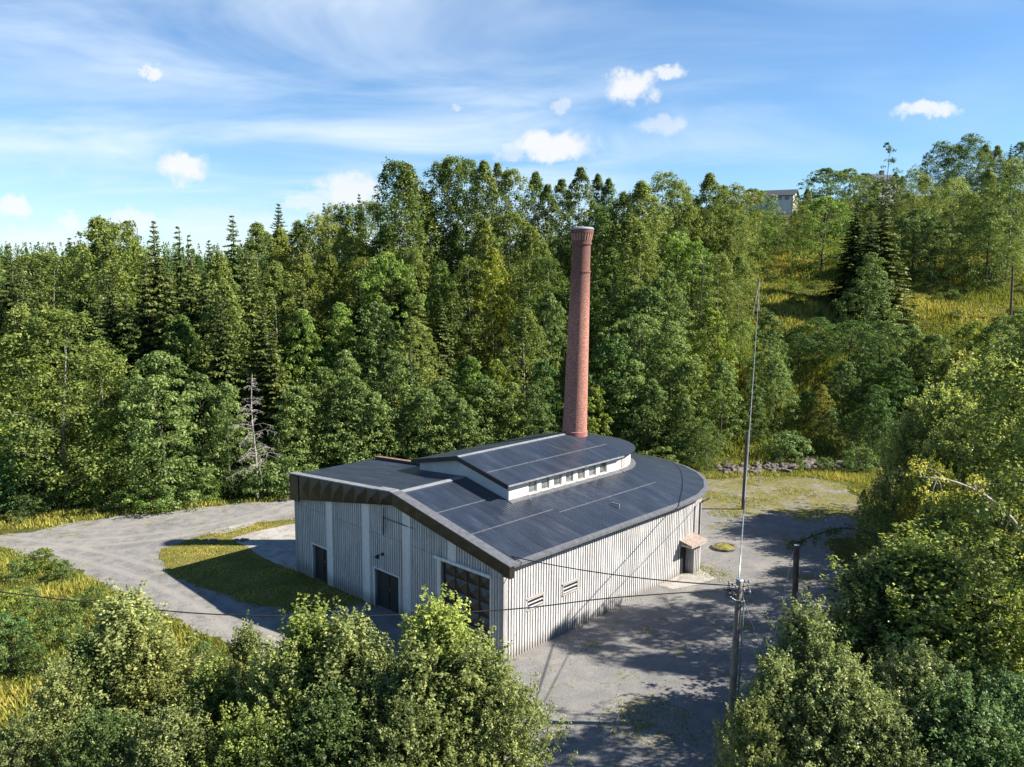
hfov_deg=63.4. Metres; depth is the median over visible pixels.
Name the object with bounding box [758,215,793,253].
willow tree
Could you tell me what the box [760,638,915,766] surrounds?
willow tree
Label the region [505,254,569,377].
birch tree
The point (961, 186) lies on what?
birch tree
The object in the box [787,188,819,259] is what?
birch tree
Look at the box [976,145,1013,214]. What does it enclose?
birch tree
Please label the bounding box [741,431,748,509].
utility pole
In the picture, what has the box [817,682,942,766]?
willow tree
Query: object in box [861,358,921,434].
alder tree
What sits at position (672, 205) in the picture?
birch tree
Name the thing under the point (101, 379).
birch tree
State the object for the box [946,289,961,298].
bush
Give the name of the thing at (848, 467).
bush
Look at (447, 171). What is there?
birch tree
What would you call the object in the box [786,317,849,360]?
willow tree
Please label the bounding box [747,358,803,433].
alder tree
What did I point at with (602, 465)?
clerestory window
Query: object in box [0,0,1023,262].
sky
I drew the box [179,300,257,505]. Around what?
spruce tree
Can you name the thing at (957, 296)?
bush
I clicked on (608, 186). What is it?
birch tree
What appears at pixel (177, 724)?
willow tree
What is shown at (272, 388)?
spruce tree
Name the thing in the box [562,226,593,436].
brick chimney
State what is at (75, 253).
birch tree
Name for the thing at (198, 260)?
birch tree
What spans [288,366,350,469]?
alder tree
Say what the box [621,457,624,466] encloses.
boarded window
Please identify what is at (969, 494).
willow tree
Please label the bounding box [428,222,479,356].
birch tree
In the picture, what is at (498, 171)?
birch tree
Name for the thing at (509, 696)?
willow tree
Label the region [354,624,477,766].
birch tree
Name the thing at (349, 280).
birch tree
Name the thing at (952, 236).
willow tree
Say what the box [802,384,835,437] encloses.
alder tree
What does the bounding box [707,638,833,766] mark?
birch tree
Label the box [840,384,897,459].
alder tree
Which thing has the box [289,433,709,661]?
industrial hall
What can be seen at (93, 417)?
alder tree
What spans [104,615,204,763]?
birch tree
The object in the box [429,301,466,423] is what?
spruce tree
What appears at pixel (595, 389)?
alder tree
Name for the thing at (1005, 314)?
bush
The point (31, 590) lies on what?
bush
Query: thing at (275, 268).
birch tree
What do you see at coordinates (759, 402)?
alder tree
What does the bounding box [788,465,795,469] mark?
boulder
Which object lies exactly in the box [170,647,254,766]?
birch tree
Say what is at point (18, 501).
bush
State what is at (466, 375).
alder tree
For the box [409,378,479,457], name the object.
alder tree
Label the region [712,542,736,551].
well ring
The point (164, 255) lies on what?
distant forest
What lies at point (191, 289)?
birch tree
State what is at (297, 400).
alder tree
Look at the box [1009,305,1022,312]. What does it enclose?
bush
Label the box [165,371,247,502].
alder tree
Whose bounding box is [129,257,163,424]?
spruce tree
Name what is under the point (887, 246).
spruce tree
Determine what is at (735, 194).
birch tree
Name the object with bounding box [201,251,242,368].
birch tree
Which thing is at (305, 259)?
birch tree
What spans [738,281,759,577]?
overhead cable
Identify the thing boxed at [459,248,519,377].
birch tree
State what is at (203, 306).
spruce tree
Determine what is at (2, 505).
bush
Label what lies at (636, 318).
willow tree
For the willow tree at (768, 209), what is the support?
on the ground at (846, 546)
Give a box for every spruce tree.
[0,246,35,473]
[0,265,58,499]
[16,268,98,513]
[46,264,59,304]
[51,281,117,491]
[52,257,62,308]
[59,238,81,350]
[63,257,105,346]
[80,300,149,493]
[84,271,153,472]
[110,291,163,476]
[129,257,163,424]
[131,221,185,421]
[145,269,201,473]
[160,257,170,303]
[168,226,192,309]
[173,268,239,473]
[176,256,205,367]
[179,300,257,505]
[184,235,202,310]
[197,240,226,317]
[217,215,260,375]
[226,253,286,418]
[235,300,305,500]
[239,333,304,499]
[255,204,294,354]
[278,273,331,434]
[315,203,331,316]
[336,276,381,407]
[348,194,367,266]
[380,270,410,399]
[388,289,441,429]
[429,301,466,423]
[504,291,550,417]
[818,203,867,306]
[833,217,902,334]
[837,203,919,326]
[1001,144,1018,216]
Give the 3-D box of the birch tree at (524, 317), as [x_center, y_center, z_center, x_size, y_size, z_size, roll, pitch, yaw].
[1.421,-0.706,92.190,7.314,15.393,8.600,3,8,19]
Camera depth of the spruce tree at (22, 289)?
81.40 m
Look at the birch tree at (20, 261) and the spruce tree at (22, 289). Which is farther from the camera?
the birch tree at (20, 261)
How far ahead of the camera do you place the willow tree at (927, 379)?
102.67 m
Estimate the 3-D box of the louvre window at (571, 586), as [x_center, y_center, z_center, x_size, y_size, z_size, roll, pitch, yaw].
[3.235,11.279,45.966,0.097,0.690,1.360,8,11,43]
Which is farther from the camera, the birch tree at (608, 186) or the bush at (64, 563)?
the birch tree at (608, 186)
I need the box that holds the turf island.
[159,519,364,612]
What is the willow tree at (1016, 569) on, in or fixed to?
on the ground at (846, 546)
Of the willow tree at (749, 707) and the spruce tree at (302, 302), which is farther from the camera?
the spruce tree at (302, 302)
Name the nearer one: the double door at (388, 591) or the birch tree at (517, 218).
the double door at (388, 591)
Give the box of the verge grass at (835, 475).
[0,466,901,528]
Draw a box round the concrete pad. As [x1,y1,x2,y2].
[232,524,295,569]
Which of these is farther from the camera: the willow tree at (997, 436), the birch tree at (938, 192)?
the birch tree at (938, 192)
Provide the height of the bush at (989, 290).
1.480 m
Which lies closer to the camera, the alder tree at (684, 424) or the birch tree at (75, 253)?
the alder tree at (684, 424)
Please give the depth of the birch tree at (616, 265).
102.53 m
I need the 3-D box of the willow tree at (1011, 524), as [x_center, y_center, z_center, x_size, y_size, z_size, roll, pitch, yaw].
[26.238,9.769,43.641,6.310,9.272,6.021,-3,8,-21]
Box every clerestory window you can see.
[528,480,537,494]
[541,477,549,490]
[553,474,561,487]
[566,471,573,483]
[577,468,583,480]
[588,465,596,477]
[599,462,607,474]
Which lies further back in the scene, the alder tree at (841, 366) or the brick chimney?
the alder tree at (841, 366)
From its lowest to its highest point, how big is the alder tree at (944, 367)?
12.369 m
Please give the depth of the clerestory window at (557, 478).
52.38 m
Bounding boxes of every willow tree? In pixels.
[0,706,79,766]
[36,699,179,766]
[103,688,242,766]
[178,700,321,766]
[241,678,401,766]
[306,380,377,443]
[331,251,455,385]
[339,692,499,766]
[441,670,577,766]
[532,333,566,370]
[592,313,688,429]
[644,231,734,333]
[660,242,725,351]
[686,419,725,470]
[709,683,793,766]
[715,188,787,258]
[723,320,763,368]
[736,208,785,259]
[739,349,798,407]
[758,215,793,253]
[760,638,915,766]
[762,201,773,219]
[772,332,829,373]
[778,196,874,271]
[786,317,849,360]
[792,167,859,236]
[806,620,880,739]
[813,320,884,379]
[814,168,889,233]
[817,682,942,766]
[829,360,905,411]
[835,173,887,227]
[840,320,923,402]
[847,631,1005,766]
[849,503,907,560]
[857,179,904,229]
[860,464,925,549]
[865,185,898,216]
[865,412,939,523]
[870,326,926,360]
[876,369,985,514]
[878,666,1023,766]
[883,208,949,279]
[886,449,966,546]
[887,221,925,272]
[891,573,1023,766]
[894,221,973,283]
[908,512,993,557]
[909,373,949,394]
[911,401,1011,552]
[917,466,1017,559]
[918,338,1023,500]
[924,321,1010,403]
[929,660,1023,766]
[936,323,1023,404]
[942,211,1023,287]
[945,350,1023,458]
[950,406,1023,556]
[954,533,1023,608]
[967,483,1023,589]
[975,314,1023,363]
[988,549,1023,662]
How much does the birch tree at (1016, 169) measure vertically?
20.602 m
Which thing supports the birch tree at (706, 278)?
on the ground at (846, 546)
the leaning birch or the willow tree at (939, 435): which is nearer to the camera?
the leaning birch
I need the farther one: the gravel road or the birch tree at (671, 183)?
the birch tree at (671, 183)
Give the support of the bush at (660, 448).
on the ground at (846, 546)
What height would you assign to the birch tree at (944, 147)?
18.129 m
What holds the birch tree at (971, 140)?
on the ground at (846, 546)
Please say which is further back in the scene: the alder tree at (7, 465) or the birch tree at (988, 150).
the birch tree at (988, 150)
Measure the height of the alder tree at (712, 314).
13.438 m
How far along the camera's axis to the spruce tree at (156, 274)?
90.79 m
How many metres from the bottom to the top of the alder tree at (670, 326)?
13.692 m
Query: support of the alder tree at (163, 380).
on the ground at (846, 546)
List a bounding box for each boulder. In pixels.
[722,463,730,467]
[780,468,791,471]
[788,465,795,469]
[804,460,814,464]
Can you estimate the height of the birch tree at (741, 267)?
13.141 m
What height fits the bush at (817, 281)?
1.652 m
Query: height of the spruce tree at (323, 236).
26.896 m
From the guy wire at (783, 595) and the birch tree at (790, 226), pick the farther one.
the birch tree at (790, 226)
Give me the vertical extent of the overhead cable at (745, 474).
0.338 m
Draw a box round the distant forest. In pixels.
[0,209,590,303]
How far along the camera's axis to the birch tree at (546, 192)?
111.49 m
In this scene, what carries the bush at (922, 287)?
on the ground at (846, 546)
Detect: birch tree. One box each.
[0,252,70,366]
[0,255,21,301]
[0,258,38,333]
[0,301,75,475]
[0,304,145,509]
[0,335,84,509]
[6,249,80,366]
[21,253,45,299]
[21,647,102,766]
[24,577,213,765]
[28,260,55,306]
[29,618,152,762]
[48,247,118,350]
[52,347,158,506]
[54,215,140,361]
[56,218,160,344]
[104,236,153,316]
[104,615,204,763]
[106,220,152,295]
[117,302,141,340]
[140,314,213,465]
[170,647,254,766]
[171,277,214,307]
[174,283,281,462]
[190,255,206,287]
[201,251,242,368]
[215,592,361,766]
[218,609,270,718]
[225,632,340,766]
[237,221,294,380]
[244,231,273,290]
[250,227,318,362]
[252,260,299,389]
[271,254,338,388]
[277,219,324,343]
[281,212,358,353]
[290,595,391,766]
[305,226,370,363]
[305,253,352,371]
[311,202,358,317]
[315,233,404,367]
[321,255,392,364]
[324,631,422,766]
[325,202,371,320]
[339,199,404,309]
[352,156,431,321]
[352,225,419,349]
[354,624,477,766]
[367,162,445,339]
[373,583,525,765]
[376,244,451,354]
[377,316,449,452]
[390,184,462,345]
[413,618,548,766]
[414,160,472,316]
[414,213,461,350]
[418,154,483,357]
[420,259,475,374]
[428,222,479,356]
[435,255,501,384]
[442,155,500,343]
[447,159,516,334]
[447,218,521,368]
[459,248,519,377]
[472,209,543,348]
[477,167,541,326]
[481,162,520,344]
[493,225,565,351]
[493,308,563,433]
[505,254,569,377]
[509,170,567,341]
[521,183,569,331]
[542,178,577,328]
[550,166,609,323]
[556,204,650,346]
[581,173,612,321]
[588,247,632,373]
[590,177,620,322]
[590,212,661,327]
[596,190,643,314]
[597,225,676,352]
[600,180,679,321]
[625,169,697,302]
[631,182,717,301]
[634,207,672,259]
[663,195,713,294]
[673,211,737,309]
[674,172,741,302]
[674,235,722,322]
[678,255,725,362]
[683,251,752,357]
[704,182,763,287]
[705,184,742,288]
[705,234,755,321]
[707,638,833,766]
[708,209,774,302]
[713,256,766,345]
[751,586,856,766]
[785,210,800,250]
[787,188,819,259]
[787,538,945,725]
[790,195,798,215]
[816,514,1021,734]
[856,211,880,242]
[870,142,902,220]
[870,531,1023,722]
[883,172,906,216]
[888,192,923,251]
[892,167,928,225]
[893,176,908,214]
[901,176,942,230]
[909,186,960,253]
[909,307,1023,588]
[911,176,988,269]
[912,140,963,219]
[912,159,937,208]
[929,143,976,224]
[937,132,997,229]
[942,192,996,267]
[944,428,1023,730]
[953,324,1023,558]
[961,168,1005,244]
[967,143,998,212]
[969,156,1023,281]
[974,185,1023,271]
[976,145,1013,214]
[979,141,1023,225]
[981,410,1023,522]
[1010,459,1023,573]
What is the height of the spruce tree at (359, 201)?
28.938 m
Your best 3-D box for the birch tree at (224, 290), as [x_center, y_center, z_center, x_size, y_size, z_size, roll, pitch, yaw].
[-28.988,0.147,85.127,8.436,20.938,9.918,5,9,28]
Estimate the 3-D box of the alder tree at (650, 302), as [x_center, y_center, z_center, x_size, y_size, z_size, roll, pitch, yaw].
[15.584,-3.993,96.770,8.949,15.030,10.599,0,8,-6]
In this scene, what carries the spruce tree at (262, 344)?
on the ground at (846, 546)
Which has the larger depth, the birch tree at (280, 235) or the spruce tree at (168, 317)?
the birch tree at (280, 235)
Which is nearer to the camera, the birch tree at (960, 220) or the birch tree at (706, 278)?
the birch tree at (706, 278)
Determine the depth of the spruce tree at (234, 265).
99.53 m
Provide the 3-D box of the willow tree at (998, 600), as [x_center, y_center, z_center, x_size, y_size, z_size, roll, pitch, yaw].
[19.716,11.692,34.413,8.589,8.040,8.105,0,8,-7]
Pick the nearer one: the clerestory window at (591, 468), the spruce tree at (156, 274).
the clerestory window at (591, 468)
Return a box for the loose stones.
[16,476,850,766]
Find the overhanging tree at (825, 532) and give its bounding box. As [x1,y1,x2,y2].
[785,523,889,552]
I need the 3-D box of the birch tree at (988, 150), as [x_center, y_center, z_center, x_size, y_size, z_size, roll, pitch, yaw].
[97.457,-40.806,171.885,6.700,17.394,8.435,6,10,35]
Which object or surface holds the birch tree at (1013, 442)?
on the ground at (846, 546)
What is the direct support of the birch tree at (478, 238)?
on the ground at (846, 546)
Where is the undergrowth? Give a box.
[109,334,981,487]
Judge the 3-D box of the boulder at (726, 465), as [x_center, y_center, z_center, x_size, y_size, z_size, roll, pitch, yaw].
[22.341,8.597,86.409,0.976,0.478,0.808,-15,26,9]
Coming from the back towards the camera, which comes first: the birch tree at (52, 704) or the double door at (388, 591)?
the double door at (388, 591)
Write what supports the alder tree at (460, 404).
on the ground at (846, 546)
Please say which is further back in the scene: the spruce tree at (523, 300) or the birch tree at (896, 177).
the birch tree at (896, 177)
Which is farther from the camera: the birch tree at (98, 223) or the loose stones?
the birch tree at (98, 223)
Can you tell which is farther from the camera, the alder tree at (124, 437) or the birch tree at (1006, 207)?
the birch tree at (1006, 207)
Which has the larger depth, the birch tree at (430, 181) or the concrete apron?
the birch tree at (430, 181)
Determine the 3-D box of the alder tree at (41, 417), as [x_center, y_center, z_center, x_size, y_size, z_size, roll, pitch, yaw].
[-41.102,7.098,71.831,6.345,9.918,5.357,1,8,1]
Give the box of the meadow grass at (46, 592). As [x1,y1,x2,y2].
[0,546,257,761]
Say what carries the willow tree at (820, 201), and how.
on the ground at (846, 546)
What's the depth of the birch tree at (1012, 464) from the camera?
40.20 m
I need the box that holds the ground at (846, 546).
[0,194,1023,766]
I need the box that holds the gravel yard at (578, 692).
[0,476,867,766]
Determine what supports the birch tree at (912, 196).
on the ground at (846, 546)
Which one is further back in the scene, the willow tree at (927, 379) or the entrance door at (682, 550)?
the willow tree at (927, 379)
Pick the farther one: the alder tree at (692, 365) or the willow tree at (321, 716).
the alder tree at (692, 365)
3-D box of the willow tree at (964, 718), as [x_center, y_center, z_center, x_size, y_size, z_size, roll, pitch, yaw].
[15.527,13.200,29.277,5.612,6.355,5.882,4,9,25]
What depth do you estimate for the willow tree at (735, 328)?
103.82 m
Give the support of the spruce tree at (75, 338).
on the ground at (846, 546)
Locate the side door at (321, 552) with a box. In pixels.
[311,542,327,581]
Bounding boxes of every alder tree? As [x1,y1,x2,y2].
[0,409,80,514]
[0,410,52,512]
[56,410,136,509]
[92,379,172,506]
[113,350,222,512]
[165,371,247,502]
[187,382,267,501]
[258,420,304,499]
[260,384,330,497]
[277,308,331,437]
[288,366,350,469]
[303,302,372,422]
[316,375,386,468]
[317,349,370,465]
[344,391,407,463]
[347,301,400,424]
[353,348,428,460]
[388,388,457,459]
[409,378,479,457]
[433,355,500,449]
[434,398,490,454]
[461,378,514,448]
[475,359,518,440]
[483,382,537,444]
[506,384,557,438]
[516,359,563,437]
[525,292,567,416]
[587,333,646,451]
[587,384,611,435]
[592,275,668,403]
[600,359,668,457]
[606,285,681,407]
[620,378,690,459]
[628,270,704,387]
[632,321,710,439]
[655,359,715,456]
[661,397,710,465]
[678,307,738,422]
[695,358,753,454]
[728,384,771,443]
[745,314,792,388]
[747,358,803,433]
[792,390,819,432]
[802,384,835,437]
[810,410,848,450]
[820,360,864,421]
[830,252,904,356]
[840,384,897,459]
[840,442,857,463]
[845,416,870,457]
[853,490,869,525]
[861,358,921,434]
[862,342,888,376]
[862,422,894,466]
[880,323,937,411]
[897,334,961,423]
[920,349,973,444]
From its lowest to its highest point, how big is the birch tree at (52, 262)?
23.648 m
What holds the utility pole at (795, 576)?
on the gravel yard at (578, 692)
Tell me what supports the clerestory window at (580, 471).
in the industrial hall
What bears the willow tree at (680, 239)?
on the ground at (846, 546)
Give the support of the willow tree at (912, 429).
on the ground at (846, 546)
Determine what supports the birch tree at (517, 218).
on the ground at (846, 546)
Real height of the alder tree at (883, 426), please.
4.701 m
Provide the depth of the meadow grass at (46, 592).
47.72 m
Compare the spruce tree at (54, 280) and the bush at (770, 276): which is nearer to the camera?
the bush at (770, 276)
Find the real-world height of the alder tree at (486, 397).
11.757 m
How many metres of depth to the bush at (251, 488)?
74.49 m
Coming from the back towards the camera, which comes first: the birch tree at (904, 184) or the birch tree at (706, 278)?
the birch tree at (904, 184)
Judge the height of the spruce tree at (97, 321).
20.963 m
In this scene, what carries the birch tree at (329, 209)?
on the ground at (846, 546)
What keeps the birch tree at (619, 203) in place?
on the ground at (846, 546)
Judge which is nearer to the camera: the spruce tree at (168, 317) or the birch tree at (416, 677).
the birch tree at (416, 677)
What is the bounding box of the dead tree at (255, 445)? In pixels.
[229,377,284,498]
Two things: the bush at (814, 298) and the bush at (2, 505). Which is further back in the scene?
the bush at (814, 298)
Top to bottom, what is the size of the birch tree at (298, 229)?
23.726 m
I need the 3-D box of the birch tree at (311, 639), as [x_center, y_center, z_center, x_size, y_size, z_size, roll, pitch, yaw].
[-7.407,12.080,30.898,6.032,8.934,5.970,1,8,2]
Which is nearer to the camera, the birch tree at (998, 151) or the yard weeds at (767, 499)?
the yard weeds at (767, 499)
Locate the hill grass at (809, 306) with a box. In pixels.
[663,233,1023,426]
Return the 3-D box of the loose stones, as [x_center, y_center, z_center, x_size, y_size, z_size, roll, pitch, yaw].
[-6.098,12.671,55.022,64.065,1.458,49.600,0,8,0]
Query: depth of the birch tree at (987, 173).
148.14 m
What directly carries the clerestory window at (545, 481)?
in the industrial hall
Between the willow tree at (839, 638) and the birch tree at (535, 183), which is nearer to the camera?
the willow tree at (839, 638)
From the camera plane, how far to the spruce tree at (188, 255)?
104.73 m
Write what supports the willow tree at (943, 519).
on the ground at (846, 546)
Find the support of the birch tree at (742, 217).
on the ground at (846, 546)
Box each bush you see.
[0,474,64,513]
[0,558,39,582]
[0,589,36,619]
[0,611,35,644]
[0,624,40,672]
[5,494,50,522]
[8,598,63,632]
[11,643,63,680]
[17,585,44,606]
[23,547,61,575]
[28,613,86,648]
[45,560,77,581]
[49,597,95,626]
[76,585,112,610]
[108,488,149,514]
[122,480,176,514]
[136,470,204,511]
[187,641,225,665]
[188,476,224,504]
[231,461,301,500]
[244,455,318,501]
[637,445,678,460]
[652,440,706,465]
[749,307,769,314]
[756,295,767,304]
[756,429,814,461]
[758,312,775,316]
[764,275,778,281]
[783,296,806,304]
[788,283,800,289]
[795,459,806,470]
[798,263,810,269]
[805,295,821,301]
[807,280,820,287]
[814,311,824,316]
[815,457,835,472]
[839,460,858,473]
[840,446,881,471]
[904,274,923,281]
[918,283,930,291]
[931,292,942,300]
[938,273,954,280]
[942,285,953,291]
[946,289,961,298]
[949,310,964,317]
[951,293,965,300]
[957,287,972,293]
[985,286,998,293]
[997,313,1007,318]
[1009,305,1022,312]
[1014,286,1023,292]
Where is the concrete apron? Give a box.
[658,569,715,588]
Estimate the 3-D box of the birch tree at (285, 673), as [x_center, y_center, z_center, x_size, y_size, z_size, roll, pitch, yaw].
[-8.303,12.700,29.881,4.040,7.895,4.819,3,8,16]
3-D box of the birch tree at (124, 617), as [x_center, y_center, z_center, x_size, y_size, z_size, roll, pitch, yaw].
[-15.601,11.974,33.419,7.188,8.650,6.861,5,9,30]
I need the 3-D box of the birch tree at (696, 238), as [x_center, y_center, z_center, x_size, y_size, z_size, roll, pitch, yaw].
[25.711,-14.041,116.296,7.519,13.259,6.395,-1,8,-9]
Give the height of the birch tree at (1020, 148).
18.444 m
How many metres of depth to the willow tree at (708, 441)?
84.77 m
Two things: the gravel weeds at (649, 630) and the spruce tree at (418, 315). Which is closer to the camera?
the gravel weeds at (649, 630)
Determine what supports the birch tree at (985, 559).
on the ground at (846, 546)
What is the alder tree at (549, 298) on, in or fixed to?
on the ground at (846, 546)
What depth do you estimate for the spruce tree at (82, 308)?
93.24 m
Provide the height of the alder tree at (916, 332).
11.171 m
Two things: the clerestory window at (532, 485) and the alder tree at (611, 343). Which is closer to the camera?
the clerestory window at (532, 485)
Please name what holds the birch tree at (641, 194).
on the ground at (846, 546)
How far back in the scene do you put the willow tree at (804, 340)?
103.68 m
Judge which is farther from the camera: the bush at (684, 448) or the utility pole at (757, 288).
the utility pole at (757, 288)
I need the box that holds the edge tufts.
[1,474,870,766]
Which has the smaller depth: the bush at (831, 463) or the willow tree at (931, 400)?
the willow tree at (931, 400)
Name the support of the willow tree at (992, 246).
on the ground at (846, 546)
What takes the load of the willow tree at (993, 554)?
on the ground at (846, 546)
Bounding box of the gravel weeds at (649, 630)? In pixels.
[573,560,819,766]
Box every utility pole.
[726,578,753,726]
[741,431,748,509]
[750,280,762,317]
[791,544,799,621]
[1009,265,1013,315]
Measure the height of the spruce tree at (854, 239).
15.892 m
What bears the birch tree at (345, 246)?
on the ground at (846, 546)
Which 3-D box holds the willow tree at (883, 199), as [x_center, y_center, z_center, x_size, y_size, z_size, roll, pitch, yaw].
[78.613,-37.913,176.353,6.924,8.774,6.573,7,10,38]
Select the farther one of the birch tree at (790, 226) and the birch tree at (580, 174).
the birch tree at (790, 226)
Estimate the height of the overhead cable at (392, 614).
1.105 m
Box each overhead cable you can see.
[0,589,731,616]
[383,517,729,585]
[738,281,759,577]
[740,438,747,567]
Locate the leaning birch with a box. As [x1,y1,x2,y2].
[906,455,1023,559]
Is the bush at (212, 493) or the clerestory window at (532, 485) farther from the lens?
the bush at (212, 493)
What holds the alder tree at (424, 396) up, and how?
on the ground at (846, 546)
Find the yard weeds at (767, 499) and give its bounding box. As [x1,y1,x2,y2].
[705,475,842,522]
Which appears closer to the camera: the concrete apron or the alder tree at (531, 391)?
the concrete apron
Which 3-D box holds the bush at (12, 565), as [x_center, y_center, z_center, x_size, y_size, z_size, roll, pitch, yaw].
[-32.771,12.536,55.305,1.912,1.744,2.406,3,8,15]
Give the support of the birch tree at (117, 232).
on the ground at (846, 546)
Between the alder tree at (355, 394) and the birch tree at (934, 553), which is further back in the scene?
the alder tree at (355, 394)
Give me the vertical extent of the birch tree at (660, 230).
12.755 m
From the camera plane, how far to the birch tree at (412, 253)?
104.46 m
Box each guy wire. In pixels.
[744,602,763,654]
[773,551,793,643]
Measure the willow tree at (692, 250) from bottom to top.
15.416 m
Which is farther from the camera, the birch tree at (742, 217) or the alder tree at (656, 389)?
the birch tree at (742, 217)
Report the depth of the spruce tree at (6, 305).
83.17 m
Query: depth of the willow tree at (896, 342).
108.55 m
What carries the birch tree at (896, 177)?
on the ground at (846, 546)
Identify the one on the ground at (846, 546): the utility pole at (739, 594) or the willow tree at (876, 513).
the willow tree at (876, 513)
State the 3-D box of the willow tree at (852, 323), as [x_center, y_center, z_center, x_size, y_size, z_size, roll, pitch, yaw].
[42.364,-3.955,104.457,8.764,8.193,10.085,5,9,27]
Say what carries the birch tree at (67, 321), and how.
on the ground at (846, 546)
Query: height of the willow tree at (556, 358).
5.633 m
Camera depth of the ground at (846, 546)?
89.49 m
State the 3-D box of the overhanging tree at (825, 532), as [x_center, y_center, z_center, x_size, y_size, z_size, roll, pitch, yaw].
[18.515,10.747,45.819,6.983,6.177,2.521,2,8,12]
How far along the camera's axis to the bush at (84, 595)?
50.04 m
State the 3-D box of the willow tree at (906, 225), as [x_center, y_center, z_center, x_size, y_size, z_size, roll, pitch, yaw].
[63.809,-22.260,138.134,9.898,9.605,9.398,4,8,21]
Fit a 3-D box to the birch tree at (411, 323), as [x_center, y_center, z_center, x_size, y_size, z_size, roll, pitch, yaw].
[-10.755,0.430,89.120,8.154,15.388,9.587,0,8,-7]
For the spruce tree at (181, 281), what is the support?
on the ground at (846, 546)
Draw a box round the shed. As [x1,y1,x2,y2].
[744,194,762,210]
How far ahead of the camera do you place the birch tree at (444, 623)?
29.44 m
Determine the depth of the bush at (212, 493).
73.72 m
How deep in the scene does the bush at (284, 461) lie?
74.57 m
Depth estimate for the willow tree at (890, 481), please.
57.33 m
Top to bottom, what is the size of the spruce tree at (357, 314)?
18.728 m
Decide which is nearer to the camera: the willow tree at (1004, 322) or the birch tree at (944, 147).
the willow tree at (1004, 322)
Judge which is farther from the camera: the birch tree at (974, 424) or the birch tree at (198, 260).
the birch tree at (198, 260)
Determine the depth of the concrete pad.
61.65 m
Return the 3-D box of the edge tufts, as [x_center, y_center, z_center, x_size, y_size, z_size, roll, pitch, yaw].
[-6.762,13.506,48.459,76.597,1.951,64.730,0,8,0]
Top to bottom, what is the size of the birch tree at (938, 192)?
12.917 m
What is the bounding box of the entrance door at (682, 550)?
[678,547,685,574]
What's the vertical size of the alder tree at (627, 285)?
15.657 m
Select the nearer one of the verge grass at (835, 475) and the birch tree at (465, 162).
the verge grass at (835, 475)
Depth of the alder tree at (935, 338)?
97.87 m
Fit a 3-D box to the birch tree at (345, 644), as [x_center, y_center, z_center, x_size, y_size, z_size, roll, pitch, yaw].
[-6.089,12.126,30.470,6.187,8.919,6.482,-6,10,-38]
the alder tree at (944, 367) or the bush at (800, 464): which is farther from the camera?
the alder tree at (944, 367)
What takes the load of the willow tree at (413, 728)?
on the ground at (846, 546)
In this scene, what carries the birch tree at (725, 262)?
on the ground at (846, 546)
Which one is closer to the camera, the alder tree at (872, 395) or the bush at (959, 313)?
the alder tree at (872, 395)
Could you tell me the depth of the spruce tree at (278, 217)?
125.72 m
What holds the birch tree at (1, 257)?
on the ground at (846, 546)
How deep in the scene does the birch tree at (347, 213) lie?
127.36 m
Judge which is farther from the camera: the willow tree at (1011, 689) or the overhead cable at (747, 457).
the overhead cable at (747, 457)
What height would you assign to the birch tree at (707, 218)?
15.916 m
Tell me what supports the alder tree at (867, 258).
on the ground at (846, 546)
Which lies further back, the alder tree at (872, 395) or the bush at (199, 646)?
the alder tree at (872, 395)
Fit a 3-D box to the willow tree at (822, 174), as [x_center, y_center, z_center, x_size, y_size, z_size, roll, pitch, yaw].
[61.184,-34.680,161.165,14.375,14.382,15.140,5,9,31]
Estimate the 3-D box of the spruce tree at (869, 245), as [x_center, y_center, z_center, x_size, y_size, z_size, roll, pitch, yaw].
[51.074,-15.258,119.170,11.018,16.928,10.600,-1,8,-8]
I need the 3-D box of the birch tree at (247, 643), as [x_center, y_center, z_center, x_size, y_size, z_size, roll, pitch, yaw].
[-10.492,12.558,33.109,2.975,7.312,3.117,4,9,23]
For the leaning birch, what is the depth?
35.14 m
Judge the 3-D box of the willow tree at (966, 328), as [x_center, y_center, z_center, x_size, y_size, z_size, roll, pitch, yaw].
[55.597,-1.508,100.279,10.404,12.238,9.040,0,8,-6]
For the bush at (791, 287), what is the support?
on the ground at (846, 546)
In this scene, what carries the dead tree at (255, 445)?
on the ground at (846, 546)
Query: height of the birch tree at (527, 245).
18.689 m
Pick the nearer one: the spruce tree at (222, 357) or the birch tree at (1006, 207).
the spruce tree at (222, 357)
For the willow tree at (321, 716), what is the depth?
27.31 m
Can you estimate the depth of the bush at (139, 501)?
69.73 m
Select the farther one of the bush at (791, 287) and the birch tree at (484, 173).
the bush at (791, 287)
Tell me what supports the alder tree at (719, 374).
on the ground at (846, 546)
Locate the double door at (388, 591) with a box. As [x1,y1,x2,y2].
[373,566,399,615]
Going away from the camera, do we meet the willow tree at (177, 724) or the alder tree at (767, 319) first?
the willow tree at (177, 724)
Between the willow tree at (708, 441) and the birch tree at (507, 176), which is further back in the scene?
the birch tree at (507, 176)
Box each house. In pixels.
[762,189,799,214]
[857,170,905,205]
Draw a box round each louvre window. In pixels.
[527,592,544,611]
[562,578,578,595]
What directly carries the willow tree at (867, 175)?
on the ground at (846, 546)
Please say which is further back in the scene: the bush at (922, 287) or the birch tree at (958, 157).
the birch tree at (958, 157)

